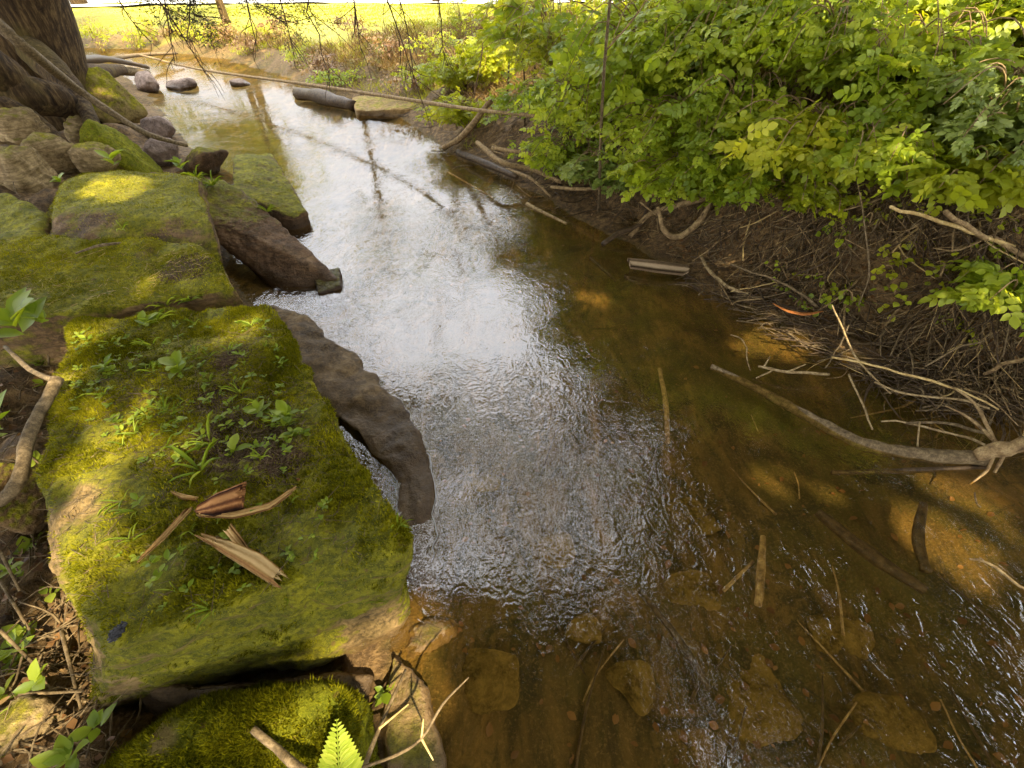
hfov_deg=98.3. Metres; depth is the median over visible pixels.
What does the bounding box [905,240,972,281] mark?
seedling
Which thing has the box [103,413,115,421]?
seedling
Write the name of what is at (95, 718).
leafy shoot
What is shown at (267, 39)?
dry grass
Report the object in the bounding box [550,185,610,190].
bank root
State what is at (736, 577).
sunken stick
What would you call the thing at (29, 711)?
rock
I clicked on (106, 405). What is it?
seedling
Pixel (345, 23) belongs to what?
shrub
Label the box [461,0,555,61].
shrub
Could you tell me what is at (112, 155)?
leafy shoot
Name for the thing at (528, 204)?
sunken stick
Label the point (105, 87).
rock
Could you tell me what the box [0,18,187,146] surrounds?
sloping branch
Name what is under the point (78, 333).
seedling
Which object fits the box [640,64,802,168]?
shrub
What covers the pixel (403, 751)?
twig
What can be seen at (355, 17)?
hanging branch
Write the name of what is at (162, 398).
grass tuft
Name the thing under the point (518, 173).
bank root
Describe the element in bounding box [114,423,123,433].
seedling
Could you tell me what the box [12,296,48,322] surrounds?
leafy shoot
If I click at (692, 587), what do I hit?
bed stone
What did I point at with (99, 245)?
stick
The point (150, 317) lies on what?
weed
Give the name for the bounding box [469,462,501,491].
bed stone
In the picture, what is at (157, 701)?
rock
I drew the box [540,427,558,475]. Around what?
sunken twig
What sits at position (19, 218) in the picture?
stone block
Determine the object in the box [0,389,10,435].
leafy shoot
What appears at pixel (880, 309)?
seedling
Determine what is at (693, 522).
sunken twig
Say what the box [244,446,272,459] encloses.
grass tuft
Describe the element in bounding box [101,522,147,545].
grass tuft
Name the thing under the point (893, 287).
seedling
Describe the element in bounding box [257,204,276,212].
grass tuft
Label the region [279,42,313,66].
shrub
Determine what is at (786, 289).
seedling
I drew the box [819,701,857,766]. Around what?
sunken twig
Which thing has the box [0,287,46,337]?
leafy shoot
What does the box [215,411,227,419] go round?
seedling
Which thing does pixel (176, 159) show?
leafy shoot
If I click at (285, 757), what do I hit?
stick
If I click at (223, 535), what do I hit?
seedling
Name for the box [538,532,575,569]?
bed stone
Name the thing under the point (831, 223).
seedling
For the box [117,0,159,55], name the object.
hanging branch
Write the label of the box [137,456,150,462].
seedling
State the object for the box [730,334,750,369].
stick
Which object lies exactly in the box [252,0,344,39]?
hanging branch
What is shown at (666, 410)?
sunken stick
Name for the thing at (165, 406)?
grass tuft
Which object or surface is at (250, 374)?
seedling
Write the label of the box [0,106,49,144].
rock
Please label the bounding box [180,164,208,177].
grass tuft
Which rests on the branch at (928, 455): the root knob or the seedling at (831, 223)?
the root knob
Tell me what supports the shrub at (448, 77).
on the ground at (390, 222)
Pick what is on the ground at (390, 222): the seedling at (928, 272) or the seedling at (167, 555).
the seedling at (928, 272)
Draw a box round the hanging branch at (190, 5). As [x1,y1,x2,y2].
[183,1,202,65]
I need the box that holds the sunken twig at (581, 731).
[574,646,604,767]
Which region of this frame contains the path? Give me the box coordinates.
[69,0,667,6]
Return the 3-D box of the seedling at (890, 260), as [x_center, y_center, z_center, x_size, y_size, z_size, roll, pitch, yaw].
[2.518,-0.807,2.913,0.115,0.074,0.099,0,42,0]
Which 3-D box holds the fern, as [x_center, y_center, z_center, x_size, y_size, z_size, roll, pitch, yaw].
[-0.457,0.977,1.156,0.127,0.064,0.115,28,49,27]
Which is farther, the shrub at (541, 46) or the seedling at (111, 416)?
the shrub at (541, 46)
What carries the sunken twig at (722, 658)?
on the ground at (390, 222)
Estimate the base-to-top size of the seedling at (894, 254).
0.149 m
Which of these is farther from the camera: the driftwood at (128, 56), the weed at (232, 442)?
the driftwood at (128, 56)
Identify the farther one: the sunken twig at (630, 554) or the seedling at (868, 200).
the seedling at (868, 200)
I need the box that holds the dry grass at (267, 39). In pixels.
[130,3,619,113]
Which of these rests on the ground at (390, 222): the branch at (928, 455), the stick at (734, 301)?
the stick at (734, 301)
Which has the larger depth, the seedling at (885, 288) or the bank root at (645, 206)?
the bank root at (645, 206)
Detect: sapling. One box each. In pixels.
[479,0,530,125]
[597,0,646,211]
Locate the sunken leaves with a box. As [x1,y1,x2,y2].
[379,197,1023,767]
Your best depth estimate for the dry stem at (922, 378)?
2.34 m
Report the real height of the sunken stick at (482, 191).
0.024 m
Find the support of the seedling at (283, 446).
on the stone block at (252, 629)
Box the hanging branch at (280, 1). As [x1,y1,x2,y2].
[272,0,312,72]
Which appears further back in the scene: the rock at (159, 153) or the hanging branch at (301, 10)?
the rock at (159, 153)
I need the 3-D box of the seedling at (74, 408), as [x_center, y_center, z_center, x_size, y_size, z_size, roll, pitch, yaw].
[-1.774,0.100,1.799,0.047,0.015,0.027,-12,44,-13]
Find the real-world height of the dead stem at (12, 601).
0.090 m
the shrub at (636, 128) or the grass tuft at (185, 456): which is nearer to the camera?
the grass tuft at (185, 456)
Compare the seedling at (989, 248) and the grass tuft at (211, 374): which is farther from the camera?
the seedling at (989, 248)
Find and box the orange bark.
[773,303,823,315]
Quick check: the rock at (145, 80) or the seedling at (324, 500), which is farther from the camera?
the rock at (145, 80)
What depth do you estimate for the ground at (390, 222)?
2.48 m
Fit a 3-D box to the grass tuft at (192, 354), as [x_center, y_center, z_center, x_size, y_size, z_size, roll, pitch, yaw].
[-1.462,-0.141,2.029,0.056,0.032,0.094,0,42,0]
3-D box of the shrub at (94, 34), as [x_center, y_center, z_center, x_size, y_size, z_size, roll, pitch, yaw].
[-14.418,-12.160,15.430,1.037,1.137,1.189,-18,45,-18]
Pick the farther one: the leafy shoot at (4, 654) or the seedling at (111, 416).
the seedling at (111, 416)
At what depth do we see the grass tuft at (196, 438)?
1.67 m
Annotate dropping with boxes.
[107,621,127,642]
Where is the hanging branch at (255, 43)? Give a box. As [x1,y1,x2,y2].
[236,0,259,69]
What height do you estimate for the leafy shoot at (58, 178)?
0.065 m
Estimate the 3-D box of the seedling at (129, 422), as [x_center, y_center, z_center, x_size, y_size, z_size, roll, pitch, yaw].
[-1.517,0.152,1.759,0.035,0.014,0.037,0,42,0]
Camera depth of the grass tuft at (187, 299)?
2.50 m
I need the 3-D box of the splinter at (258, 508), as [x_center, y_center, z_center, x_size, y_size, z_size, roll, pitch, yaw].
[-0.857,0.400,1.437,0.303,0.027,0.060,-14,44,-15]
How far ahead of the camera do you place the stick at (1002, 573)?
1.77 m
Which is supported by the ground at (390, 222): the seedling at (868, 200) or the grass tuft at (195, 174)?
the seedling at (868, 200)
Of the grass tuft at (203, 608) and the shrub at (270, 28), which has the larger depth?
the shrub at (270, 28)
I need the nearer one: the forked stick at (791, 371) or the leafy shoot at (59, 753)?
the leafy shoot at (59, 753)
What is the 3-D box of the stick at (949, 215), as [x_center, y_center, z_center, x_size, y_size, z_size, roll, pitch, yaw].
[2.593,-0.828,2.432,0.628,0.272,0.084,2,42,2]
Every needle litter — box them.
[0,238,232,314]
[35,305,397,687]
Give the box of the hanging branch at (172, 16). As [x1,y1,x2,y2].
[125,0,227,42]
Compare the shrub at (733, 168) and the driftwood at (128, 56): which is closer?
the shrub at (733, 168)
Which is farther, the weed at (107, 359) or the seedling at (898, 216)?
the seedling at (898, 216)
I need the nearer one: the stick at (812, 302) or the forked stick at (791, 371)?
the forked stick at (791, 371)
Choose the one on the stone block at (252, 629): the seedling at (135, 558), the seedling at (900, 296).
the seedling at (135, 558)
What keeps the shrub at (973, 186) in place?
on the ground at (390, 222)
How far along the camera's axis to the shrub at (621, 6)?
6.45 m
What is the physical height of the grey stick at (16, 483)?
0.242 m
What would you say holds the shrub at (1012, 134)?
on the ground at (390, 222)
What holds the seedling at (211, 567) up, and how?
on the stone block at (252, 629)
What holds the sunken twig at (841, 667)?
on the ground at (390, 222)
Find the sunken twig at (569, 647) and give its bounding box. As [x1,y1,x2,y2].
[537,581,586,675]
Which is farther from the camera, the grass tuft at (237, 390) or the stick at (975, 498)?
the stick at (975, 498)
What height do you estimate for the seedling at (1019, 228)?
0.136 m
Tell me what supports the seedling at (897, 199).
on the ground at (390, 222)
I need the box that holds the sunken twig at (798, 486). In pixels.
[794,472,799,498]
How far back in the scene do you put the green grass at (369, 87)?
10.74 m
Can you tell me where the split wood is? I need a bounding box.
[195,478,299,516]
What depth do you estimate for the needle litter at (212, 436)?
1.65 m
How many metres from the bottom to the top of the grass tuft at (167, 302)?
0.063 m
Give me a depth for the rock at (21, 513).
1.77 m
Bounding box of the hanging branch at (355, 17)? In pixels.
[328,0,373,81]
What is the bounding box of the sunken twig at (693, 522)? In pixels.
[687,504,722,526]
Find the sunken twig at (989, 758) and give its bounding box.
[932,651,996,767]
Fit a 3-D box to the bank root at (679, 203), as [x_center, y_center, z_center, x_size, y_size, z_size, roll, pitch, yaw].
[1.497,-1.498,3.831,0.851,0.612,0.256,25,48,25]
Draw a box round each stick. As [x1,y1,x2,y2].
[0,376,64,506]
[3,345,50,380]
[75,242,120,253]
[250,725,306,767]
[363,669,406,764]
[447,171,492,197]
[525,202,566,224]
[589,257,616,281]
[638,589,711,690]
[658,368,669,443]
[699,254,747,294]
[711,291,757,310]
[722,560,754,591]
[724,291,787,297]
[730,263,817,307]
[730,280,780,291]
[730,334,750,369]
[754,535,765,606]
[756,356,829,378]
[814,509,927,593]
[825,325,848,368]
[831,305,891,393]
[831,465,986,474]
[848,374,872,429]
[874,382,989,408]
[881,420,984,445]
[889,205,1015,246]
[906,421,983,433]
[911,501,932,572]
[916,421,920,446]
[925,340,984,366]
[943,209,1023,257]
[969,558,1023,589]
[974,492,980,507]
[983,357,1023,375]
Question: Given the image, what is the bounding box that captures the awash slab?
[270,305,441,586]
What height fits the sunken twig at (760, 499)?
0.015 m
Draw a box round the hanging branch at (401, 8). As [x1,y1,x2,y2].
[377,0,423,81]
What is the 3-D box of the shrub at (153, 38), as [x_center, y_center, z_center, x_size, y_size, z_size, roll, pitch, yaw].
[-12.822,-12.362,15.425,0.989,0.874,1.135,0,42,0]
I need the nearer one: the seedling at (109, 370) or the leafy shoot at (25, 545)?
the leafy shoot at (25, 545)
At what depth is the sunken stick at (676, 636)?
1.72 m
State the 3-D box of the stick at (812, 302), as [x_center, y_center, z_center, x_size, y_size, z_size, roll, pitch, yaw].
[1.900,-0.727,3.234,0.035,0.101,0.666,-33,52,-31]
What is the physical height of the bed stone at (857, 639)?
0.097 m
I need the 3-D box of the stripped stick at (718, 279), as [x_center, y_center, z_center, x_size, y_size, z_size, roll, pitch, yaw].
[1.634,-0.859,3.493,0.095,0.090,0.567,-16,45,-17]
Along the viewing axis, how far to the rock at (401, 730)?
1.41 m
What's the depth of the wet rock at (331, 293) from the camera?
3.50 m
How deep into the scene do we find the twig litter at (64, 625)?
1.54 m
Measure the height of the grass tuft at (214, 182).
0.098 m
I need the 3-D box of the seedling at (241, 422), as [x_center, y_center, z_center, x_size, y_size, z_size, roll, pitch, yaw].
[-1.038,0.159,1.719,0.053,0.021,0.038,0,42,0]
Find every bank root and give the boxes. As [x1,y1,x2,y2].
[441,99,492,149]
[456,149,518,179]
[475,140,561,183]
[491,146,546,156]
[506,168,551,197]
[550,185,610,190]
[601,201,650,246]
[628,188,738,237]
[639,201,656,216]
[656,202,712,239]
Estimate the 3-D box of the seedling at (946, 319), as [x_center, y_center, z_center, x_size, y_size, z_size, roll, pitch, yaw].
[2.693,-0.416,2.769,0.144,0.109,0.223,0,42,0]
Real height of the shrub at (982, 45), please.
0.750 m
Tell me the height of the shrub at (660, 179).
0.429 m
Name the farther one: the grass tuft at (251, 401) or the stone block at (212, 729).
the grass tuft at (251, 401)
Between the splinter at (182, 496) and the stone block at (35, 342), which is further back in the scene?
the stone block at (35, 342)
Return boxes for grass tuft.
[77,387,109,404]
[95,335,116,347]
[97,488,129,515]
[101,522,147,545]
[105,509,136,518]
[107,434,125,447]
[111,415,143,436]
[115,220,127,230]
[129,337,160,345]
[129,406,152,418]
[135,361,157,377]
[136,308,176,326]
[143,392,171,408]
[145,297,174,307]
[150,419,175,440]
[154,580,184,592]
[158,396,178,415]
[160,434,176,450]
[164,438,222,487]
[170,399,181,415]
[173,293,203,304]
[176,522,197,539]
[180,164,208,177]
[180,410,213,457]
[182,597,214,634]
[183,427,208,444]
[184,345,199,359]
[202,170,223,187]
[202,372,213,382]
[218,342,236,355]
[219,379,250,402]
[233,318,260,326]
[239,394,260,405]
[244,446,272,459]
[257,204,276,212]
[262,411,296,424]
[365,599,385,604]
[391,512,413,531]
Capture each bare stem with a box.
[474,0,488,97]
[507,50,509,97]
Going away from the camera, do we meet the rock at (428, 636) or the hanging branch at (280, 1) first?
the rock at (428, 636)
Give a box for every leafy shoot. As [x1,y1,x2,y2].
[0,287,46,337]
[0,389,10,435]
[0,557,22,577]
[0,620,36,649]
[0,628,34,660]
[0,630,22,638]
[0,674,17,699]
[1,648,27,672]
[2,562,23,576]
[2,654,20,672]
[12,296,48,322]
[12,658,47,693]
[13,536,36,554]
[29,734,89,767]
[31,450,42,466]
[32,379,46,387]
[38,586,60,602]
[49,172,63,181]
[67,702,116,742]
[94,149,121,164]
[166,156,187,168]
[374,682,394,706]
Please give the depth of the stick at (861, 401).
2.50 m
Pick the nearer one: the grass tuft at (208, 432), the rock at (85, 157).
the grass tuft at (208, 432)
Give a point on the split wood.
(231, 499)
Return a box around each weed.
[90,353,113,371]
[135,310,158,325]
[158,350,185,378]
[227,433,251,452]
[242,399,270,416]
[270,400,300,425]
[278,427,302,437]
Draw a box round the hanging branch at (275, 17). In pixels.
[230,0,325,56]
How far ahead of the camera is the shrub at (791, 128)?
2.77 m
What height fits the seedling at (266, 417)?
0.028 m
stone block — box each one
[0,193,51,239]
[0,234,244,368]
[32,303,414,707]
[46,169,222,262]
[94,674,381,767]
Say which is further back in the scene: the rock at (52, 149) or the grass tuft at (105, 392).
the rock at (52, 149)
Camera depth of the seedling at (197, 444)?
1.64 m
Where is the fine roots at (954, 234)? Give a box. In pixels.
[288,48,1023,458]
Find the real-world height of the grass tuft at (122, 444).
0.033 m
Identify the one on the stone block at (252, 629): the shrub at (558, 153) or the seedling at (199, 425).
the seedling at (199, 425)
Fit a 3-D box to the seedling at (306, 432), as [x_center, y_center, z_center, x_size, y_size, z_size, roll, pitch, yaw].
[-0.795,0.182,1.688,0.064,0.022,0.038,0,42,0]
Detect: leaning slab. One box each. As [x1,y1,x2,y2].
[202,178,337,297]
[232,153,311,239]
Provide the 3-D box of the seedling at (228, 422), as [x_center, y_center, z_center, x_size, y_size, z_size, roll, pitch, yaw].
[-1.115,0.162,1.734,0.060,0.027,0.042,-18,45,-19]
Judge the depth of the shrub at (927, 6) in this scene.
2.99 m
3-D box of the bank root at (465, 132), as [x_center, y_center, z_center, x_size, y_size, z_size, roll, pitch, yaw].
[-0.609,-3.310,5.679,0.084,0.802,1.224,-29,50,-28]
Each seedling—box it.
[68,406,80,409]
[72,330,84,337]
[72,364,81,369]
[77,334,92,339]
[82,386,93,392]
[101,402,111,407]
[103,364,115,374]
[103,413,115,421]
[112,412,121,422]
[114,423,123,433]
[124,419,132,424]
[128,410,141,420]
[129,552,144,561]
[130,493,144,508]
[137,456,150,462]
[139,554,161,567]
[145,569,162,588]
[146,397,154,407]
[151,388,166,395]
[156,602,166,611]
[159,549,175,571]
[172,453,180,462]
[175,416,187,422]
[179,578,199,592]
[180,441,191,447]
[191,423,202,431]
[195,442,203,450]
[196,428,205,440]
[197,392,213,399]
[209,564,221,573]
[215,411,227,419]
[218,419,235,430]
[218,435,228,443]
[219,532,231,540]
[222,397,231,405]
[229,562,240,573]
[237,583,251,590]
[238,420,252,427]
[245,371,253,377]
[252,441,264,447]
[261,414,272,420]
[279,544,292,555]
[280,443,292,450]
[284,437,291,445]
[286,552,294,561]
[296,428,310,435]
[313,548,317,559]
[317,502,327,509]
[321,496,331,504]
[764,260,787,281]
[773,284,794,298]
[789,295,812,309]
[797,273,824,284]
[807,293,863,316]
[815,225,851,256]
[819,282,855,301]
[828,215,865,229]
[851,212,872,225]
[856,197,932,216]
[856,295,894,321]
[870,264,907,290]
[870,285,937,303]
[874,210,902,224]
[877,241,922,266]
[881,195,909,206]
[882,258,901,264]
[893,286,914,306]
[895,257,923,267]
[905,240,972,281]
[905,252,963,278]
[906,202,978,218]
[925,282,942,306]
[935,310,960,325]
[936,281,951,304]
[947,310,982,347]
[955,251,974,271]
[962,207,1013,229]
[971,241,1016,262]
[984,205,1022,233]
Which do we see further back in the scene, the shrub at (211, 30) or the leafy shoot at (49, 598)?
the shrub at (211, 30)
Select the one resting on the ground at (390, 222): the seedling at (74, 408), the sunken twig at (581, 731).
the sunken twig at (581, 731)
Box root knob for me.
[945,386,1023,484]
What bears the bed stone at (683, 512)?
on the ground at (390, 222)
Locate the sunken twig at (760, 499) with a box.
[730,467,776,514]
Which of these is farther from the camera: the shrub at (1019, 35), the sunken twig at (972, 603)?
the shrub at (1019, 35)
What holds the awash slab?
on the ground at (390, 222)
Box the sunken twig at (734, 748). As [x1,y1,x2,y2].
[725,707,745,767]
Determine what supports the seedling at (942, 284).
on the fine roots at (954, 234)
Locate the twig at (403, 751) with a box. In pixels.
[361,677,468,767]
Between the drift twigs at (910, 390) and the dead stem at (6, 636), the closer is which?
the dead stem at (6, 636)
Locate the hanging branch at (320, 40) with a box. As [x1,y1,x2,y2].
[277,0,355,108]
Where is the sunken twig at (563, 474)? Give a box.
[561,434,567,479]
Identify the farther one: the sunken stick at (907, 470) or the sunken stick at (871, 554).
the sunken stick at (907, 470)
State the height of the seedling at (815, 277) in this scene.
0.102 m
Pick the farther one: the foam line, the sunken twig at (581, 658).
the foam line
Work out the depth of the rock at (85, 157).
4.59 m
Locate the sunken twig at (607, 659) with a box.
[583,639,623,701]
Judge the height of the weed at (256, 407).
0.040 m
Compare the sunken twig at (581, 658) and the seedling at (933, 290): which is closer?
the sunken twig at (581, 658)
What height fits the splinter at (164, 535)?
0.019 m
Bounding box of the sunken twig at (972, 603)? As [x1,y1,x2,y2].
[932,568,996,623]
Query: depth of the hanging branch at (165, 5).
3.99 m
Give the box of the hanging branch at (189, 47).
[158,0,223,97]
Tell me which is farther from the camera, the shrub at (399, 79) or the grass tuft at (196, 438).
the shrub at (399, 79)
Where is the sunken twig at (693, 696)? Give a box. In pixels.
[689,672,704,702]
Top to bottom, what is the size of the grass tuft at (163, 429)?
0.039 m
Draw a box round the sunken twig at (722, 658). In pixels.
[714,646,731,672]
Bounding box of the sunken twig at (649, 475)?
[639,445,656,502]
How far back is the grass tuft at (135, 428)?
1.72 m
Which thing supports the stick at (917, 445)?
on the branch at (928, 455)
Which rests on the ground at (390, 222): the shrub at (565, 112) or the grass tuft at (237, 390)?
the shrub at (565, 112)
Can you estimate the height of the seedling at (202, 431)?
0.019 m
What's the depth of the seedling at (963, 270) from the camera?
2.61 m
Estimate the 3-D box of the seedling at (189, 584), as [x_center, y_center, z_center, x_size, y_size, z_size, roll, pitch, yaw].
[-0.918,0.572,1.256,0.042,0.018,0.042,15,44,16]
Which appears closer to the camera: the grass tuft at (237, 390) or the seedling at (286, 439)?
the seedling at (286, 439)
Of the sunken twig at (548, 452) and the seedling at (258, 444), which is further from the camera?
the sunken twig at (548, 452)
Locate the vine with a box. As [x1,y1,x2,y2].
[856,177,869,304]
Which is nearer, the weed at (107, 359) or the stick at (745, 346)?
the weed at (107, 359)
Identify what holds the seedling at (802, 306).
on the ground at (390, 222)
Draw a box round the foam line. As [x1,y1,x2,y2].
[427,453,437,561]
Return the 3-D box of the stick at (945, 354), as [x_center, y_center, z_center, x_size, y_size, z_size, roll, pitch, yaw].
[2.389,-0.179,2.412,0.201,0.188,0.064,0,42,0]
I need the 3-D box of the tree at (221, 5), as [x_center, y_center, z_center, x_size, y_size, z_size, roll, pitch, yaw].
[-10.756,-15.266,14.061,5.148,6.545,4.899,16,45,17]
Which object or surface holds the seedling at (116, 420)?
on the stone block at (252, 629)
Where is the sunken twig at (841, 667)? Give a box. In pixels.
[797,620,864,691]
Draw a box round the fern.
[318,719,363,767]
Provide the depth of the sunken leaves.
1.77 m
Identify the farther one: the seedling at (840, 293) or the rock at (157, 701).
the seedling at (840, 293)
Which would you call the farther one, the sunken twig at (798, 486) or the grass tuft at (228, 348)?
the sunken twig at (798, 486)
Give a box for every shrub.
[78,14,110,54]
[109,19,149,50]
[124,13,160,44]
[164,9,202,42]
[190,18,223,48]
[204,16,238,46]
[226,31,266,54]
[235,19,277,40]
[255,12,295,35]
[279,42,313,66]
[282,47,342,75]
[305,67,375,90]
[332,9,378,37]
[359,26,413,59]
[367,67,435,94]
[390,47,482,93]
[399,26,456,61]
[414,86,499,128]
[417,0,485,39]
[431,36,518,88]
[456,0,625,87]
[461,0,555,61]
[482,58,636,154]
[493,0,734,120]
[507,131,606,189]
[554,140,647,198]
[574,0,670,31]
[575,87,745,180]
[579,0,866,87]
[602,150,740,214]
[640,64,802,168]
[667,130,801,210]
[670,0,966,103]
[713,94,920,186]
[717,165,864,221]
[760,7,1023,113]
[780,102,957,201]
[827,72,1023,155]
[828,0,1023,44]
[896,139,1023,217]
[899,50,1023,140]
[906,0,1023,59]
[914,87,1023,186]
[919,259,1023,336]
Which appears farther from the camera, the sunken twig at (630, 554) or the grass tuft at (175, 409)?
the sunken twig at (630, 554)
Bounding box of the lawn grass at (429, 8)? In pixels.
[113,3,682,33]
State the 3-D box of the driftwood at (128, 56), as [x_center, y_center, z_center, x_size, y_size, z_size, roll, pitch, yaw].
[-9.520,-8.075,10.935,0.660,0.478,5.956,-11,43,-11]
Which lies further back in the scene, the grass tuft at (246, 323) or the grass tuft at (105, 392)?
the grass tuft at (246, 323)
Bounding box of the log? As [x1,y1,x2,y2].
[292,87,355,112]
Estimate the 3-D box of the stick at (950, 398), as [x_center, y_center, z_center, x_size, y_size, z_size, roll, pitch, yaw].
[2.281,0.063,2.423,0.493,0.066,0.039,21,46,22]
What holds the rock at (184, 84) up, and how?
in the water
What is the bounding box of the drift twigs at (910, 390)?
[582,193,986,422]
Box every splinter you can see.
[137,507,192,562]
[171,491,198,500]
[195,533,289,588]
[196,486,296,518]
[223,524,248,547]
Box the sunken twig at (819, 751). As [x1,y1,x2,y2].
[815,675,823,767]
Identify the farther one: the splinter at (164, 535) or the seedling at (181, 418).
the seedling at (181, 418)
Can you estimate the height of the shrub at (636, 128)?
0.708 m
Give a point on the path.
(91, 2)
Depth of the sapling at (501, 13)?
4.92 m
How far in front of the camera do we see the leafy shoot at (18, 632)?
1.57 m
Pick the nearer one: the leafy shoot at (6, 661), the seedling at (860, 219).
the leafy shoot at (6, 661)
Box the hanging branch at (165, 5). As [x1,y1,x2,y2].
[155,0,183,82]
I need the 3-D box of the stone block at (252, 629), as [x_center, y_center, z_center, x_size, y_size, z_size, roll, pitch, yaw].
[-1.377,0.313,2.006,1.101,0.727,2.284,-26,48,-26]
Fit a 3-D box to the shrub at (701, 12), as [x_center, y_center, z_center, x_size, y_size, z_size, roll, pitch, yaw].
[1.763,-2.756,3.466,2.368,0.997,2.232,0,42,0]
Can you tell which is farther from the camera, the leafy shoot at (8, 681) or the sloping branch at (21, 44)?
the sloping branch at (21, 44)
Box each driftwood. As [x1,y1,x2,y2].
[86,54,149,68]
[91,52,177,63]
[121,67,150,75]
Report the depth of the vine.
2.70 m
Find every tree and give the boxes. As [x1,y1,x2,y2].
[0,0,127,137]
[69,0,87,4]
[215,0,229,23]
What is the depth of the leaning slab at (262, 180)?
4.49 m
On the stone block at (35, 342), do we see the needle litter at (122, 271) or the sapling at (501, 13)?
the needle litter at (122, 271)
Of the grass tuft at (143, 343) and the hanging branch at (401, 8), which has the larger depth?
the hanging branch at (401, 8)
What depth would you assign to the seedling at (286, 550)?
1.34 m
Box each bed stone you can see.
[462,648,519,714]
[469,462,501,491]
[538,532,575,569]
[564,613,601,643]
[605,660,656,715]
[664,497,721,534]
[664,569,720,610]
[726,653,802,746]
[807,612,875,659]
[847,691,936,754]
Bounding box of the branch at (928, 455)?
[710,364,989,465]
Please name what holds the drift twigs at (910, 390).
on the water
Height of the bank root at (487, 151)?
0.201 m
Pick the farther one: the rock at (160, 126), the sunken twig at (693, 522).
the rock at (160, 126)
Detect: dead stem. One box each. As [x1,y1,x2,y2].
[0,551,20,590]
[0,580,30,630]
[0,629,32,663]
[18,690,84,696]
[59,629,82,709]
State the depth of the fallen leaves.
2.87 m
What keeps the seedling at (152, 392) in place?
on the stone block at (252, 629)
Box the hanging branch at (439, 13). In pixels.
[435,0,454,73]
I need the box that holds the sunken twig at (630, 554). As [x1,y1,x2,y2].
[606,532,652,577]
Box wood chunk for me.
[627,258,689,275]
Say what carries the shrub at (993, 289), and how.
on the ground at (390, 222)
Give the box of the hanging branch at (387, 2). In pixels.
[383,0,451,134]
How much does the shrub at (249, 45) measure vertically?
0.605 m
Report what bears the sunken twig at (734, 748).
on the ground at (390, 222)
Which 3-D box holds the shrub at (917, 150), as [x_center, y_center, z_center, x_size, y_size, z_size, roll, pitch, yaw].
[2.322,-1.497,2.874,1.259,0.550,1.255,-20,46,-20]
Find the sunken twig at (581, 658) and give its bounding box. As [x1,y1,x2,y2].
[574,625,606,667]
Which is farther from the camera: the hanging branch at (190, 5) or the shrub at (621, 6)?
the shrub at (621, 6)
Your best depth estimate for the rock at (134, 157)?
5.04 m
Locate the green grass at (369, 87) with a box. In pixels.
[172,14,540,149]
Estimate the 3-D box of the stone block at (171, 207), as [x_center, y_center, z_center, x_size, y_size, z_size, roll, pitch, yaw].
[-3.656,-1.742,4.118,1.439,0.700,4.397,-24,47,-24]
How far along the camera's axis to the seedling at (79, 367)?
2.00 m
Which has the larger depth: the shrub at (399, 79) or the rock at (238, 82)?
the rock at (238, 82)
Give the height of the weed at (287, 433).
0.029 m
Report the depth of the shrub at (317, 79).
9.15 m
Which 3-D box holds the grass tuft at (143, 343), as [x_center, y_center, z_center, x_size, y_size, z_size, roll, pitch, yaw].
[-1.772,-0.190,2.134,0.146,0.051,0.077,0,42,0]
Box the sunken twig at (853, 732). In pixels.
[837,725,861,745]
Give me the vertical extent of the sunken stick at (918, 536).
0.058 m
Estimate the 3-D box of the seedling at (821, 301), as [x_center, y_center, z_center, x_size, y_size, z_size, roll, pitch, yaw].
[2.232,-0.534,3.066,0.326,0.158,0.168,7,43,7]
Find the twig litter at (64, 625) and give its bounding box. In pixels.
[0,59,180,767]
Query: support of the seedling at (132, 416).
on the stone block at (252, 629)
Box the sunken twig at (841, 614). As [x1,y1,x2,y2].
[832,566,844,635]
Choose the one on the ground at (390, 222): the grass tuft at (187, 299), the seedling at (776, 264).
the seedling at (776, 264)
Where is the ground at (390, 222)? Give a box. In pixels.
[0,0,1023,767]
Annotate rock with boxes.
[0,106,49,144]
[0,145,63,192]
[0,462,47,534]
[0,694,72,765]
[20,132,80,173]
[63,114,82,143]
[68,142,120,172]
[79,119,162,172]
[85,67,147,123]
[134,70,159,92]
[140,116,175,137]
[141,672,374,717]
[143,138,178,166]
[165,77,196,91]
[182,146,228,175]
[229,78,249,87]
[315,268,345,306]
[352,95,416,120]
[380,655,447,767]
[404,617,457,659]
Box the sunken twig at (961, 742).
[940,699,977,767]
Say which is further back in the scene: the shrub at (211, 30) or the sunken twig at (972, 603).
the shrub at (211, 30)
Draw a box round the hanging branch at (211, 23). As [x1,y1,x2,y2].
[151,0,244,65]
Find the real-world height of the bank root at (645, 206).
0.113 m
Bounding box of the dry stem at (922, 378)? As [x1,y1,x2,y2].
[831,357,998,409]
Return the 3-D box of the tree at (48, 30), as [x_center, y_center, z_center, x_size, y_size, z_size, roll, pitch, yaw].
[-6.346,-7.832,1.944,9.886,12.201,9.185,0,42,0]
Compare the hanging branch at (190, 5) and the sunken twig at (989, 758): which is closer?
the sunken twig at (989, 758)
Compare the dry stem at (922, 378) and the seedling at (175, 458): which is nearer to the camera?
the seedling at (175, 458)

